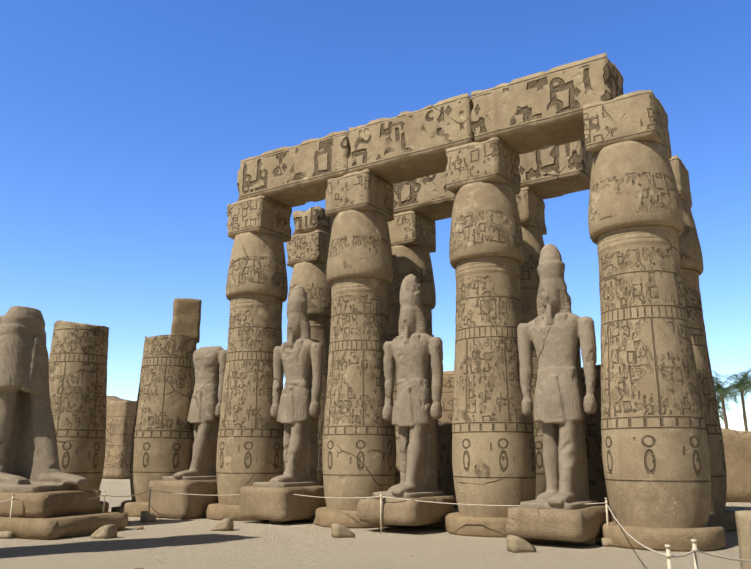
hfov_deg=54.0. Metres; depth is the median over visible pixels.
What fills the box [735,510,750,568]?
front pillar
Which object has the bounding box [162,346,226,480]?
statue
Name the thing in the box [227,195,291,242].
column abacus
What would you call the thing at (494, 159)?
column abacus
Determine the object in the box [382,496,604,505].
rope
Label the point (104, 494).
rope post
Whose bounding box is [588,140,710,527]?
column
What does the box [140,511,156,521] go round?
light cover
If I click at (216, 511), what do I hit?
column plinth
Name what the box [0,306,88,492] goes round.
statue
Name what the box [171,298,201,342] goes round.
stone block
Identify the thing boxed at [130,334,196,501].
column
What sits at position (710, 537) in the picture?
column plinth
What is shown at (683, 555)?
rope
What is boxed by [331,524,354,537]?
light cover
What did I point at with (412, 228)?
column abacus
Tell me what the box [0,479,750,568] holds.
ground
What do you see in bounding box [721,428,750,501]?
wall
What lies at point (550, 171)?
architrave
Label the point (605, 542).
rock
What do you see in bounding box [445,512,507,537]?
column plinth
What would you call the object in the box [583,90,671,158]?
column abacus
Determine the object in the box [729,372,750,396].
palm tree
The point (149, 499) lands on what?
rope post
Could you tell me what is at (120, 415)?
broken column
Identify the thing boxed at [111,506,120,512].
slab
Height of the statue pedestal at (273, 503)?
0.928 m
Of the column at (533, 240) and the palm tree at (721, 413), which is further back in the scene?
the palm tree at (721, 413)
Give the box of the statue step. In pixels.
[0,512,127,538]
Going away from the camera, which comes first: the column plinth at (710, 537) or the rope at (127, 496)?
the column plinth at (710, 537)
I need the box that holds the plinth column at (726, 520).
[708,510,736,531]
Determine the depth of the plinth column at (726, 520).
18.53 m
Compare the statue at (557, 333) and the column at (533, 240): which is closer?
the statue at (557, 333)
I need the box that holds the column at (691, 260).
[678,199,726,512]
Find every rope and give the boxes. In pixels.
[106,490,149,496]
[151,490,239,495]
[293,494,379,498]
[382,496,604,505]
[606,503,664,555]
[672,550,694,557]
[698,550,750,561]
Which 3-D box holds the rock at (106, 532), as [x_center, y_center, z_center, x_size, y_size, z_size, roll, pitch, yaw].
[-6.314,5.744,17.138,0.501,0.302,0.352,-6,-14,23]
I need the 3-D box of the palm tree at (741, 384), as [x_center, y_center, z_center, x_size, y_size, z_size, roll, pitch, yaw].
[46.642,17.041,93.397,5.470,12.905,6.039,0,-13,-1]
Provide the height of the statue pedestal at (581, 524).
0.638 m
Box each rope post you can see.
[10,494,14,518]
[102,491,105,512]
[148,486,151,512]
[380,492,381,533]
[605,498,608,527]
[665,544,671,568]
[691,539,698,568]
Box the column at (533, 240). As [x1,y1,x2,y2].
[519,225,545,499]
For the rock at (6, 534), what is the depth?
16.92 m
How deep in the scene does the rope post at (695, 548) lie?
7.83 m
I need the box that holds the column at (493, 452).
[449,181,535,517]
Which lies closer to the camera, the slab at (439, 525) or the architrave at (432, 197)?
the slab at (439, 525)
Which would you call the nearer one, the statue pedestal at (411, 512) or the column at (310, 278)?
the statue pedestal at (411, 512)
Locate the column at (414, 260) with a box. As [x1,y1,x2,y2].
[389,245,439,487]
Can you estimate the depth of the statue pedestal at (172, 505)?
22.46 m
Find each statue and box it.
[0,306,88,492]
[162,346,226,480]
[253,285,323,487]
[372,274,443,497]
[517,244,597,509]
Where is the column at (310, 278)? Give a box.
[283,262,331,484]
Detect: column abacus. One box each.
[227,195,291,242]
[286,230,330,267]
[325,168,393,221]
[388,211,435,252]
[446,137,520,194]
[516,187,546,234]
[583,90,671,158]
[670,155,691,207]
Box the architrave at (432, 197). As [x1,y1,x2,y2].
[393,172,454,220]
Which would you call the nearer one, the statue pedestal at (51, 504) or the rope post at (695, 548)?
the rope post at (695, 548)
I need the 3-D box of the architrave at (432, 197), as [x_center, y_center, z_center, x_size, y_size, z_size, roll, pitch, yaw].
[2.589,-3.307,25.730,4.742,1.540,1.521,-8,-16,32]
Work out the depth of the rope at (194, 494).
21.45 m
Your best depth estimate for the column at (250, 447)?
23.05 m
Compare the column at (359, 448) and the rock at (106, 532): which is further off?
the column at (359, 448)
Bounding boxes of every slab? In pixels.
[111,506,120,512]
[399,522,445,528]
[522,535,600,544]
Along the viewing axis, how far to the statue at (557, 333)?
17.05 m
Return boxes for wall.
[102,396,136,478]
[438,364,608,507]
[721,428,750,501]
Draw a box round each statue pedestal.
[0,490,101,517]
[149,480,218,519]
[239,485,325,520]
[357,495,455,525]
[506,505,610,541]
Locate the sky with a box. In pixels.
[0,0,750,430]
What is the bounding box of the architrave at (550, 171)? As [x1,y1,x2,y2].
[519,139,593,199]
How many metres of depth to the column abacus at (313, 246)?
27.89 m
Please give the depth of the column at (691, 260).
19.87 m
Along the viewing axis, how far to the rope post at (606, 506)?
15.69 m
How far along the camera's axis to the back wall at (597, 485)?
25.17 m
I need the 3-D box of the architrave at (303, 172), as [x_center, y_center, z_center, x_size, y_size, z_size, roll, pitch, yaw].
[-2.375,-3.647,24.269,4.583,1.536,1.524,-8,-16,32]
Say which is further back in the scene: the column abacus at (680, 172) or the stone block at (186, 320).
the stone block at (186, 320)
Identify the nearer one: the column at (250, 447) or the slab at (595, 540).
the slab at (595, 540)
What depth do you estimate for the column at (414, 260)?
25.13 m
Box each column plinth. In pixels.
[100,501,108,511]
[120,500,148,516]
[206,503,260,520]
[313,507,398,527]
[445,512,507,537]
[600,520,726,551]
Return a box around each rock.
[507,535,535,551]
[599,538,613,546]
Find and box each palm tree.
[713,370,750,428]
[717,396,737,423]
[721,368,750,430]
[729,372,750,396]
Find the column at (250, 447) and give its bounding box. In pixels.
[216,232,287,504]
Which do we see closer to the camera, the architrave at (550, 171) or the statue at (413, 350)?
the statue at (413, 350)
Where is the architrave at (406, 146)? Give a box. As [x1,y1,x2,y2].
[348,93,474,183]
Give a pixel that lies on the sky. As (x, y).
(127, 127)
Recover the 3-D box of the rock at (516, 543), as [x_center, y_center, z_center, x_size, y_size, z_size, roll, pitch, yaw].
[2.906,5.166,14.690,0.500,0.304,0.347,3,-13,-13]
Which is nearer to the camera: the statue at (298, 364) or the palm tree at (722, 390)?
the statue at (298, 364)
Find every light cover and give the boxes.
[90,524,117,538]
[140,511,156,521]
[210,518,233,530]
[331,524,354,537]
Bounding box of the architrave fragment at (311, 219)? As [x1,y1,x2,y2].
[292,206,333,235]
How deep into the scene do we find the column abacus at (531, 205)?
23.33 m
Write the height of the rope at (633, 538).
0.221 m
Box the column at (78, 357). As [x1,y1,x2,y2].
[49,320,108,489]
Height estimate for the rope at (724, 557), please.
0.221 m
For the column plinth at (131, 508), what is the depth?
23.10 m
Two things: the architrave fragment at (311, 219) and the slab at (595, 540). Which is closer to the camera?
the slab at (595, 540)
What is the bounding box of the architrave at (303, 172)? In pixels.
[237,130,350,207]
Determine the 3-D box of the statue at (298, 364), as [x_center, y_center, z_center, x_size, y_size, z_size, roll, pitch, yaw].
[-2.553,2.964,22.346,1.889,6.127,1.950,-8,-16,32]
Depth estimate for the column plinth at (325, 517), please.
19.50 m
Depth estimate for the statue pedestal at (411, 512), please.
18.25 m
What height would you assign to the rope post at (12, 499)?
0.980 m
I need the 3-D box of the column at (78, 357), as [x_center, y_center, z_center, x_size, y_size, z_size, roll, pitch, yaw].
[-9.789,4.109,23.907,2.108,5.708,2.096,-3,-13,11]
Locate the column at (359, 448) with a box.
[322,209,395,510]
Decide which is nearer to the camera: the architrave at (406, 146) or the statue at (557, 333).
the statue at (557, 333)
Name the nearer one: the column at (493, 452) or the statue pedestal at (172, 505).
the column at (493, 452)
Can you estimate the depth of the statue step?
17.10 m
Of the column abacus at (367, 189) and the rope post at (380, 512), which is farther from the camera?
the column abacus at (367, 189)
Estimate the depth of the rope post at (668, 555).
7.37 m

